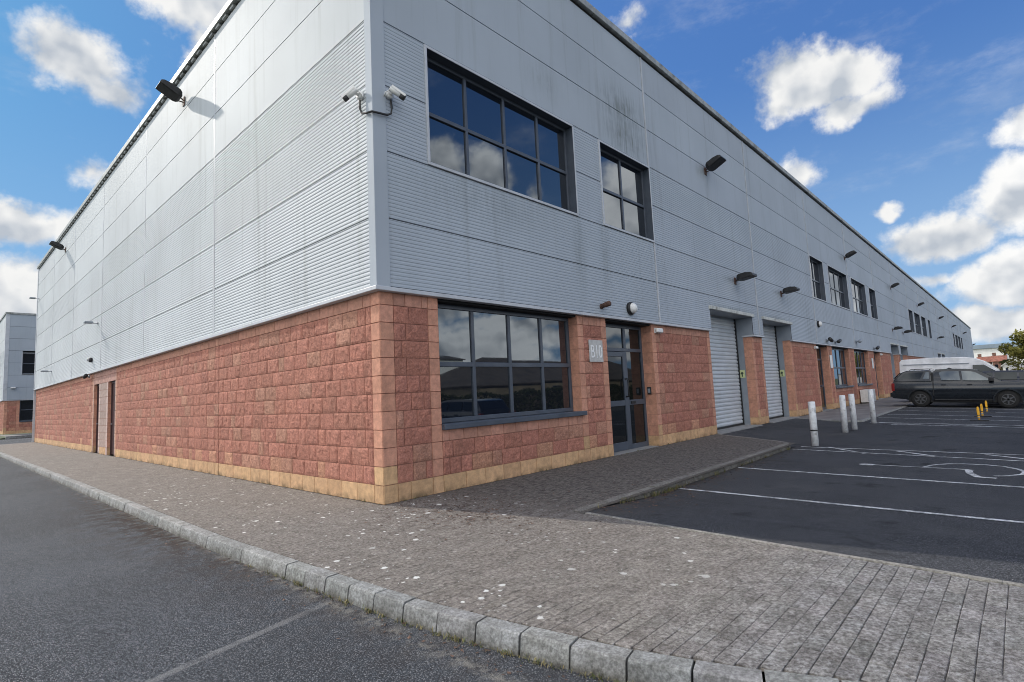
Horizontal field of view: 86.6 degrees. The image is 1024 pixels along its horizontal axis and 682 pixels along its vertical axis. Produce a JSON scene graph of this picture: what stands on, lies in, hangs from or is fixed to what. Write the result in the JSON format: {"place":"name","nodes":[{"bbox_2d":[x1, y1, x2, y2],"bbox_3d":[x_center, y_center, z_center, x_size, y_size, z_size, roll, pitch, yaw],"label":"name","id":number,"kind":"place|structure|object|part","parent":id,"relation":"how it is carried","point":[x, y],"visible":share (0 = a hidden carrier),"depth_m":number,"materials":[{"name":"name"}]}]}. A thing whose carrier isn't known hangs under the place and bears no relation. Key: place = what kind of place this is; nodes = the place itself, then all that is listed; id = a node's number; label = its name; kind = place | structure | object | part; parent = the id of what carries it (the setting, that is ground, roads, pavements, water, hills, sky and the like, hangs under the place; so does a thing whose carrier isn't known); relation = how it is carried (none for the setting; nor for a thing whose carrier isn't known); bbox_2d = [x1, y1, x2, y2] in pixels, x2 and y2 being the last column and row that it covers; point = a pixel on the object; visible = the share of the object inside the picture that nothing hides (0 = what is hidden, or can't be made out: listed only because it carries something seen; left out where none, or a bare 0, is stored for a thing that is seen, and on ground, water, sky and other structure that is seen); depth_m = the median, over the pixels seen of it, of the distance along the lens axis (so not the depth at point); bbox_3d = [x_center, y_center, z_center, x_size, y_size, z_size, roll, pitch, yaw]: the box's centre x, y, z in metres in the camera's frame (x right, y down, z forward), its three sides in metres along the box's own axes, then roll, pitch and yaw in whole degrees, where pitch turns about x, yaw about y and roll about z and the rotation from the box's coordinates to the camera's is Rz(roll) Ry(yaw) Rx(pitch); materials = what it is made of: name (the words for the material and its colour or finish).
{"place":"outdoors","nodes":[
{"label":"outdoors","id":0,"kind":"place"},
{"bbox_2d":[0,438,31,444],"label":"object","id":1,"kind":"object","parent":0,"point":[14,441],"depth_m":36.30,"materials":[{"name":"concrete"}]},
{"bbox_2d":[5,435,31,438],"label":"kerb","id":2,"kind":"structure","parent":1,"relation":"on","point":[19,437],"depth_m":40.45,"materials":[{"name":"concrete"}]},
{"bbox_2d":[0,433,31,435],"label":"pavement","id":3,"kind":"structure","parent":0,"point":[17,434],"depth_m":42.42,"materials":[{"name":"grey concrete"}]},
{"bbox_2d":[0,457,764,681],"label":"road","id":4,"kind":"structure","parent":0,"point":[91,594],"depth_m":3.97,"materials":[{"name":"grey asphalt"}]},
{"bbox_2d":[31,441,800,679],"bbox_3d":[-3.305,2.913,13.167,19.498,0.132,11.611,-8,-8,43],"label":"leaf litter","id":5,"kind":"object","parent":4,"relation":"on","point":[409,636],"visible":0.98,"depth_m":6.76,"materials":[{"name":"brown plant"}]},
{"bbox_2d":[0,452,859,681],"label":"kerb","id":6,"kind":"structure","parent":4,"relation":"on","point":[579,655],"depth_m":3.44,"materials":[{"name":"concrete"}]},
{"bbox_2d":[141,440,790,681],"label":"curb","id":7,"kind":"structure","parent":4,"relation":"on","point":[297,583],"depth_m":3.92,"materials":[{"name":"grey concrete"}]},
{"bbox_2d":[0,403,1002,681],"bbox_3d":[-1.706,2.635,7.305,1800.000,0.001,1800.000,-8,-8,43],"label":"ground","id":8,"kind":"structure","parent":0,"point":[112,455],"depth_m":53.05,"materials":[{"name":"grey asphalt"}]},
{"bbox_2d":[0,312,35,433],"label":"warehouse","id":9,"kind":"structure","parent":8,"relation":"on","point":[17,345],"depth_m":44.65,"materials":[{"name":"silver metal"}]},
{"bbox_2d":[19,400,32,421],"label":"window","id":10,"kind":"structure","parent":9,"relation":"in","point":[26,406],"depth_m":44.85,"materials":[{"name":"glass"}]},
{"bbox_2d":[21,353,34,373],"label":"window","id":11,"kind":"structure","parent":9,"relation":"in","point":[28,359],"depth_m":45.15,"materials":[{"name":"glass"}]},
{"bbox_2d":[1001,363,1009,369],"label":"outbuilding","id":12,"kind":"structure","parent":8,"relation":"on","point":[1004,365],"depth_m":114.17,"materials":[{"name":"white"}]},
{"bbox_2d":[999,359,1016,369],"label":"tree","id":13,"kind":"object","parent":8,"relation":"on","point":[1003,362],"visible":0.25,"depth_m":132.64,"materials":[{"name":"green plant"}]},
{"bbox_2d":[997,329,1023,369],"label":"tree","id":14,"kind":"object","parent":8,"relation":"on","point":[1012,352],"visible":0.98,"depth_m":72.34,"materials":[{"name":"green plant"}]},
{"bbox_2d":[0,434,1023,681],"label":"pavement","id":15,"kind":"structure","parent":0,"point":[622,582],"depth_m":4.24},
{"bbox_2d":[26,442,1008,681],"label":"paving joints","id":16,"kind":"object","parent":15,"relation":"on","point":[633,495],"visible":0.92,"depth_m":6.42,"materials":[{"name":"grey concrete"}]},
{"bbox_2d":[585,512,1023,587],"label":"edging","id":17,"kind":"object","parent":15,"relation":"on","point":[984,579],"visible":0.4,"depth_m":4.32,"materials":[{"name":"concrete"}]},
{"bbox_2d":[0,0,1023,344],"label":"sky","id":18,"kind":"structure","parent":0,"point":[904,118],"materials":[{"name":"blue"}]},
{"bbox_2d":[589,402,1023,583],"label":"car park","id":19,"kind":"structure","parent":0,"point":[992,549],"depth_m":7.04,"materials":[{"name":"black asphalt"}]},
{"bbox_2d":[32,0,973,504],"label":"warehouse","id":20,"kind":"structure","parent":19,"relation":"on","point":[276,260],"depth_m":11.25,"materials":[{"name":"silver metal"}]},
{"bbox_2d":[49,241,65,251],"bbox_3d":[-21.183,-4.383,25.344,0.440,0.410,0.588,-8,-8,43],"label":"floodlight","id":21,"kind":"object","parent":20,"relation":"attached to","point":[57,245],"visible":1,"depth_m":25.24,"materials":[{"name":"metal"}]},
{"bbox_2d":[83,321,97,323],"bbox_3d":[-15.325,-0.663,19.796,0.240,0.088,0.420,-8,-8,43],"label":"wall lamp","id":22,"kind":"object","parent":20,"relation":"attached to","point":[87,322],"visible":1,"depth_m":19.72,"materials":[{"name":"metal"}]},
{"bbox_2d":[96,385,98,451],"bbox_3d":[-15.178,2.852,20.056,0.890,2.500,0.090,-8,-8,43],"label":"steel door","id":23,"kind":"structure","parent":20,"relation":"in","point":[97,417],"depth_m":20.29,"materials":[{"name":"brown metal"}]},
{"bbox_2d":[110,381,114,454],"bbox_3d":[-13.438,2.610,18.443,1.060,2.500,0.090,-8,-8,43],"label":"steel door","id":24,"kind":"structure","parent":20,"relation":"in","point":[112,383],"depth_m":18.68,"materials":[{"name":"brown metal"}]},
{"bbox_2d":[156,79,184,106],"bbox_3d":[-8.561,-6.206,13.655,0.440,0.410,0.588,-8,-8,43],"label":"floodlight","id":25,"kind":"object","parent":20,"relation":"attached to","point":[170,90],"visible":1,"depth_m":13.57,"materials":[{"name":"metal"}]},
{"bbox_2d":[341,86,363,101],"bbox_3d":[-2.317,-3.574,7.917,0.326,0.207,0.182,-2,-6,-10],"label":"security camera","id":26,"kind":"object","parent":20,"relation":"attached to","point":[351,92],"visible":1,"depth_m":7.86,"materials":[{"name":"white plastic"}]},
{"bbox_2d":[359,99,392,115],"bbox_3d":[-1.990,-3.373,7.940,0.356,0.308,0.380,-8,-8,43],"label":"camera cable","id":27,"kind":"object","parent":20,"relation":"attached to","point":[377,112],"visible":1,"depth_m":7.86,"materials":[{"name":"black plastic"}]},
{"bbox_2d":[384,85,405,100],"bbox_3d":[-1.720,-3.602,7.956,0.326,0.202,0.189,-1,-6,-15],"label":"security camera","id":28,"kind":"object","parent":20,"relation":"attached to","point":[392,91],"visible":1,"depth_m":7.89,"materials":[{"name":"white plastic"}]},
{"bbox_2d":[423,44,578,216],"bbox_3d":[-0.079,-3.635,10.015,0.222,1.975,3.930,-8,-8,43],"label":"window","id":29,"kind":"structure","parent":20,"relation":"in","point":[479,130],"depth_m":9.89,"materials":[{"name":"glass"}]},
{"bbox_2d":[438,304,587,429],"bbox_3d":[0.090,0.438,9.706,0.320,1.980,3.690,-8,-8,43],"label":"window","id":30,"kind":"structure","parent":20,"relation":"in","point":[496,364],"depth_m":9.58,"materials":[{"name":"glass"}]},
{"bbox_2d":[588,340,603,361],"bbox_3d":[1.760,0.207,11.370,0.018,0.460,0.500,-8,-8,43],"label":"unit sign","id":31,"kind":"object","parent":20,"relation":"attached to","point":[595,350],"visible":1,"depth_m":11.36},
{"bbox_2d":[600,301,610,308],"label":"security camera","id":32,"kind":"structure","parent":20,"relation":"attached to","point":[605,304],"depth_m":11.46,"materials":[{"name":"metal"}]},
{"bbox_2d":[607,351,630,451],"bbox_3d":[2.336,1.353,12.237,0.144,2.245,1.068,-8,-8,43],"label":"door","id":33,"kind":"structure","parent":20,"relation":"in","point":[616,360],"depth_m":12.40,"materials":[{"name":"glass"}]},
{"bbox_2d":[598,139,654,242],"bbox_3d":[2.683,-3.481,12.973,0.222,1.975,2.290,-8,-8,43],"label":"window","id":34,"kind":"structure","parent":20,"relation":"in","point":[626,195],"depth_m":13.16,"materials":[{"name":"glass"}]},
{"bbox_2d":[626,302,637,314],"bbox_3d":[2.761,-0.748,12.388,0.175,0.300,0.300,-8,-8,43],"label":"bulkhead lamp","id":35,"kind":"object","parent":20,"relation":"attached to","point":[631,308],"visible":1,"depth_m":12.32,"materials":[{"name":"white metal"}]},
{"bbox_2d":[654,328,662,333],"bbox_3d":[3.620,-0.257,13.409,0.100,0.130,0.320,-8,-8,43],"label":"emergency light","id":36,"kind":"object","parent":20,"relation":"attached to","point":[658,330],"visible":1,"depth_m":13.33,"materials":[{"name":"white plastic"}]},
{"bbox_2d":[704,155,725,175],"bbox_3d":[6.087,-5.275,16.352,0.588,0.410,0.440,-8,-8,43],"label":"floodlight","id":37,"kind":"object","parent":20,"relation":"attached to","point":[714,163],"visible":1,"depth_m":16.26,"materials":[{"name":"metal"}]},
{"bbox_2d":[740,370,744,377],"bbox_3d":[7.764,1.108,18.334,0.190,0.260,0.009,-8,-8,43],"label":"safety sticker","id":38,"kind":"object","parent":20,"relation":"attached to","point":[742,373],"visible":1,"depth_m":18.32,"materials":[{"name":"yellow plastic"}]},
{"bbox_2d":[734,272,756,284],"bbox_3d":[7.375,-2.002,17.223,0.626,0.326,0.440,-8,-8,43],"label":"floodlight","id":39,"kind":"object","parent":20,"relation":"attached to","point":[743,276],"visible":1,"depth_m":17.10,"materials":[{"name":"metal"}]},
{"bbox_2d":[780,370,784,376],"bbox_3d":[10.628,1.268,21.402,0.190,0.260,0.009,-8,-8,43],"label":"safety sticker","id":40,"kind":"object","parent":20,"relation":"attached to","point":[782,373],"visible":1,"depth_m":21.39,"materials":[{"name":"yellow plastic"}]},
{"bbox_2d":[780,286,799,296],"bbox_3d":[10.515,-1.886,20.596,0.626,0.326,0.440,-8,-8,43],"label":"floodlight","id":41,"kind":"object","parent":20,"relation":"attached to","point":[787,290],"visible":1,"depth_m":20.47,"materials":[{"name":"metal"}]},
{"bbox_2d":[809,254,826,301],"bbox_3d":[14.010,-2.847,25.106,0.222,1.975,2.270,-8,-8,43],"label":"window","id":42,"kind":"structure","parent":20,"relation":"in","point":[816,265],"depth_m":25.68,"materials":[{"name":"glass"}]},
{"bbox_2d":[829,355,832,367],"bbox_3d":[15.028,0.970,25.585,0.013,0.620,0.420,-8,-8,43],"label":"wall plaque","id":43,"kind":"object","parent":20,"relation":"attached to","point":[831,363],"depth_m":25.55,"materials":[{"name":"white plastic"}]},
{"bbox_2d":[827,264,849,310],"bbox_3d":[16.765,-2.693,28.057,0.222,1.975,3.990,-8,-8,43],"label":"window","id":44,"kind":"structure","parent":20,"relation":"in","point":[838,287],"depth_m":28.59,"materials":[{"name":"glass"}]},
{"bbox_2d":[832,348,853,388],"bbox_3d":[16.456,1.354,27.237,0.320,1.980,3.590,-8,-8,43],"label":"window","id":45,"kind":"structure","parent":20,"relation":"in","point":[840,375],"depth_m":27.63,"materials":[{"name":"glass"}]},
{"bbox_2d":[844,250,856,259],"bbox_3d":[18.345,-4.639,29.490,0.588,0.410,0.440,-8,-8,43],"label":"floodlight","id":46,"kind":"object","parent":20,"relation":"attached to","point":[850,254],"visible":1,"depth_m":29.38,"materials":[{"name":"metal"}]},
{"bbox_2d":[850,277,867,316],"bbox_3d":[20.106,-2.506,31.636,0.222,1.975,3.790,-8,-8,43],"label":"window","id":47,"kind":"structure","parent":20,"relation":"in","point":[857,288],"depth_m":32.28,"materials":[{"name":"glass"}]},
{"bbox_2d":[854,351,872,385],"bbox_3d":[19.797,1.540,30.816,0.320,1.980,3.790,-8,-8,43],"label":"window","id":48,"kind":"structure","parent":20,"relation":"in","point":[859,355],"depth_m":31.28,"materials":[{"name":"glass"}]},
{"bbox_2d":[868,287,877,319],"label":"window","id":49,"kind":"structure","parent":20,"relation":"in","point":[872,298],"depth_m":35.24,"materials":[{"name":"glass"}]},
{"bbox_2d":[890,283,899,289],"bbox_3d":[28.167,-4.040,40.003,0.588,0.410,0.440,-8,-8,43],"label":"floodlight","id":50,"kind":"object","parent":20,"relation":"attached to","point":[894,285],"visible":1,"depth_m":39.91,"materials":[{"name":"metal"}]},
{"bbox_2d":[908,309,914,332],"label":"window","id":51,"kind":"structure","parent":20,"relation":"in","point":[910,313],"depth_m":47.63,"materials":[{"name":"glass"}]},
{"bbox_2d":[913,311,921,334],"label":"window","id":52,"kind":"structure","parent":20,"relation":"in","point":[916,316],"depth_m":50.83,"materials":[{"name":"glass"}]},
{"bbox_2d":[920,315,926,336],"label":"window","id":53,"kind":"structure","parent":20,"relation":"in","point":[923,322],"depth_m":54.07,"materials":[{"name":"glass"}]},
{"bbox_2d":[927,319,931,338],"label":"window","id":54,"kind":"structure","parent":20,"relation":"in","point":[929,326],"depth_m":56.97,"materials":[{"name":"glass"}]},
{"bbox_2d":[955,334,958,347],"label":"window","id":55,"kind":"structure","parent":20,"relation":"in","point":[956,338],"depth_m":82.10,"materials":[{"name":"glass"}]},
{"bbox_2d":[573,434,790,513],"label":"kerb","id":56,"kind":"structure","parent":19,"relation":"on","point":[704,475],"depth_m":8.66,"materials":[{"name":"concrete"}]},
{"bbox_2d":[808,401,818,445],"bbox_3d":[6.938,1.946,12.509,0.155,1.104,0.155,-8,-9,43],"label":"bollard","id":57,"kind":"object","parent":19,"relation":"on","point":[813,423],"visible":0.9,"depth_m":12.46,"materials":[{"name":"white metal"}]},
{"bbox_2d":[839,395,847,432],"bbox_3d":[9.202,2.067,15.078,0.150,1.124,0.150,-7,-8,43],"label":"bollard","id":58,"kind":"object","parent":19,"relation":"on","point":[843,412],"visible":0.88,"depth_m":15.03,"materials":[{"name":"white metal"}]},
{"bbox_2d":[680,488,1023,522],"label":"road marking","id":59,"kind":"object","parent":19,"relation":"on","point":[865,506],"visible":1,"depth_m":6.28,"materials":[{"name":"paint"}]},
{"bbox_2d":[848,394,857,429],"bbox_3d":[9.888,2.094,15.761,0.150,1.124,0.150,-8,-8,43],"label":"bollard","id":60,"kind":"object","parent":19,"relation":"on","point":[852,407],"visible":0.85,"depth_m":15.71,"materials":[{"name":"white metal"}]},
{"bbox_2d":[797,403,913,421],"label":"kerb","id":61,"kind":"structure","parent":19,"relation":"on","point":[868,418],"depth_m":19.29,"materials":[{"name":"concrete"}]},
{"bbox_2d":[868,390,876,422],"bbox_3d":[11.486,2.133,17.331,0.150,1.164,0.150,-8,-8,43],"label":"bollard","id":62,"kind":"object","parent":19,"relation":"on","point":[872,406],"visible":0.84,"depth_m":17.28,"materials":[{"name":"white metal"}]},
{"bbox_2d":[738,467,1023,487],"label":"road marking","id":63,"kind":"object","parent":19,"relation":"on","point":[888,477],"visible":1,"depth_m":7.98,"materials":[{"name":"paint"}]},
{"bbox_2d":[798,449,1019,460],"bbox_3d":[7.622,2.121,10.041,0.070,0.001,4.860,1,-7,-37],"label":"road marking","id":64,"kind":"object","parent":19,"relation":"on","point":[914,455],"visible":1,"depth_m":10.13,"materials":[{"name":"paint"}]},
{"bbox_2d":[820,447,1016,454],"bbox_3d":[8.138,2.147,10.565,0.070,0.001,4.761,2,-7,-42],"label":"road marking","id":65,"kind":"object","parent":19,"relation":"on","point":[925,451],"visible":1,"depth_m":10.59,"materials":[{"name":"paint"}]},
{"bbox_2d":[898,451,940,456],"bbox_3d":[7.726,2.143,10.313,0.080,0.001,1.117,-2,-6,-3],"label":"road marking","id":66,"kind":"object","parent":19,"relation":"on","point":[918,453],"visible":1,"depth_m":10.38,"materials":[{"name":"paint"}]},
{"bbox_2d":[860,464,1023,478],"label":"wheelchair marking","id":67,"kind":"object","parent":19,"relation":"on","point":[969,472],"visible":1,"depth_m":8.35,"materials":[{"name":"paint"}]},
{"bbox_2d":[870,422,1023,425],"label":"road marking","id":68,"kind":"object","parent":19,"relation":"on","point":[931,423],"visible":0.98,"depth_m":16.45,"materials":[{"name":"paint"}]},
{"bbox_2d":[899,357,999,372],"bbox_3d":[22.799,1.946,27.452,5.150,2.280,2.200,-5,-6,43],"label":"white van","id":69,"kind":"object","parent":19,"relation":"on","point":[948,362],"visible":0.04,"depth_m":27.31,"materials":[{"name":"paint"}]},
{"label":"window","id":70,"kind":"part","parent":69,"relation":"part of","materials":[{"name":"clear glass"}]},
{"bbox_2d":[890,368,1023,407],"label":"pickup truck","id":71,"kind":"object","parent":19,"relation":"on","point":[920,387],"visible":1,"depth_m":23.54,"materials":[{"name":"grey paint"}]},
{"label":"window","id":72,"kind":"part","parent":71,"relation":"part of","materials":[{"name":"grey glass"}]},
{"bbox_3d":[18.999,2.151,23.621,0.850,0.730,0.107,-5,-6,43],"label":"door","id":73,"kind":"part","parent":71,"relation":"part of","materials":[{"name":"grey paint"}]},
{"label":"window","id":74,"kind":"part","parent":71,"relation":"part of","materials":[{"name":"grey glass"}]},
{"bbox_3d":[19.708,2.087,22.963,1.050,0.730,0.107,-5,-6,43],"label":"door","id":75,"kind":"part","parent":71,"relation":"part of","materials":[{"name":"grey paint"}]},
{"bbox_2d":[970,407,988,420],"bbox_3d":[14.593,2.271,16.997,0.460,0.436,0.260,-8,-8,43],"label":"parking post","id":76,"kind":"object","parent":19,"relation":"on","point":[978,414],"visible":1,"depth_m":16.98,"materials":[{"name":"yellow metal"}]},
{"bbox_2d":[974,404,991,416],"bbox_3d":[16.052,2.358,18.560,0.460,0.436,0.260,-8,-8,43],"label":"parking post","id":77,"kind":"object","parent":19,"relation":"on","point":[981,408],"visible":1,"depth_m":18.54,"materials":[{"name":"yellow metal"}]},
{"bbox_2d":[980,401,995,411],"bbox_3d":[17.834,2.456,20.424,0.460,0.436,0.260,-8,-8,43],"label":"parking post","id":78,"kind":"object","parent":19,"relation":"on","point":[986,407],"visible":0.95,"depth_m":20.40,"materials":[{"name":"yellow metal"}]},
{"bbox_2d":[982,370,1023,381],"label":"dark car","id":79,"kind":"object","parent":19,"relation":"on","point":[1010,375],"visible":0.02,"depth_m":24.01,"materials":[{"name":"black paint"}]},
{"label":"window","id":80,"kind":"part","parent":79,"relation":"part of","materials":[{"name":"grey glass"}]},
{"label":"window","id":81,"kind":"part","parent":79,"relation":"part of","materials":[{"name":"grey glass"}]},
{"bbox_2d":[1010,363,1023,369],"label":"boundary wall","id":82,"kind":"structure","parent":19,"relation":"on","point":[1011,367],"depth_m":83.71,"materials":[{"name":"concrete"}]},
{"bbox_2d":[799,397,911,419],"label":"pavement","id":83,"kind":"structure","parent":0,"point":[881,406],"depth_m":23.72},
{"bbox_2d":[860,389,875,402],"bbox_3d":[19.513,3.012,29.780,0.408,0.720,1.800,-8,-8,43],"label":"wall cabinet","id":84,"kind":"object","parent":83,"relation":"on","point":[864,395],"depth_m":29.18,"materials":[{"name":"white plastic"}]},
{"bbox_2d":[977,354,991,363],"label":"house","id":85,"kind":"structure","parent":0,"point":[987,359],"depth_m":194.27,"materials":[{"name":"brown brick"}]},
{"bbox_2d":[973,342,1023,364],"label":"industrial shed","id":86,"kind":"structure","parent":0,"point":[986,350],"depth_m":232.70,"materials":[{"name":"metal"}]},
{"bbox_2d":[991,353,1006,368],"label":"house","id":87,"kind":"structure","parent":0,"point":[995,360],"depth_m":189.00,"materials":[{"name":"brown brick"}]}
]}

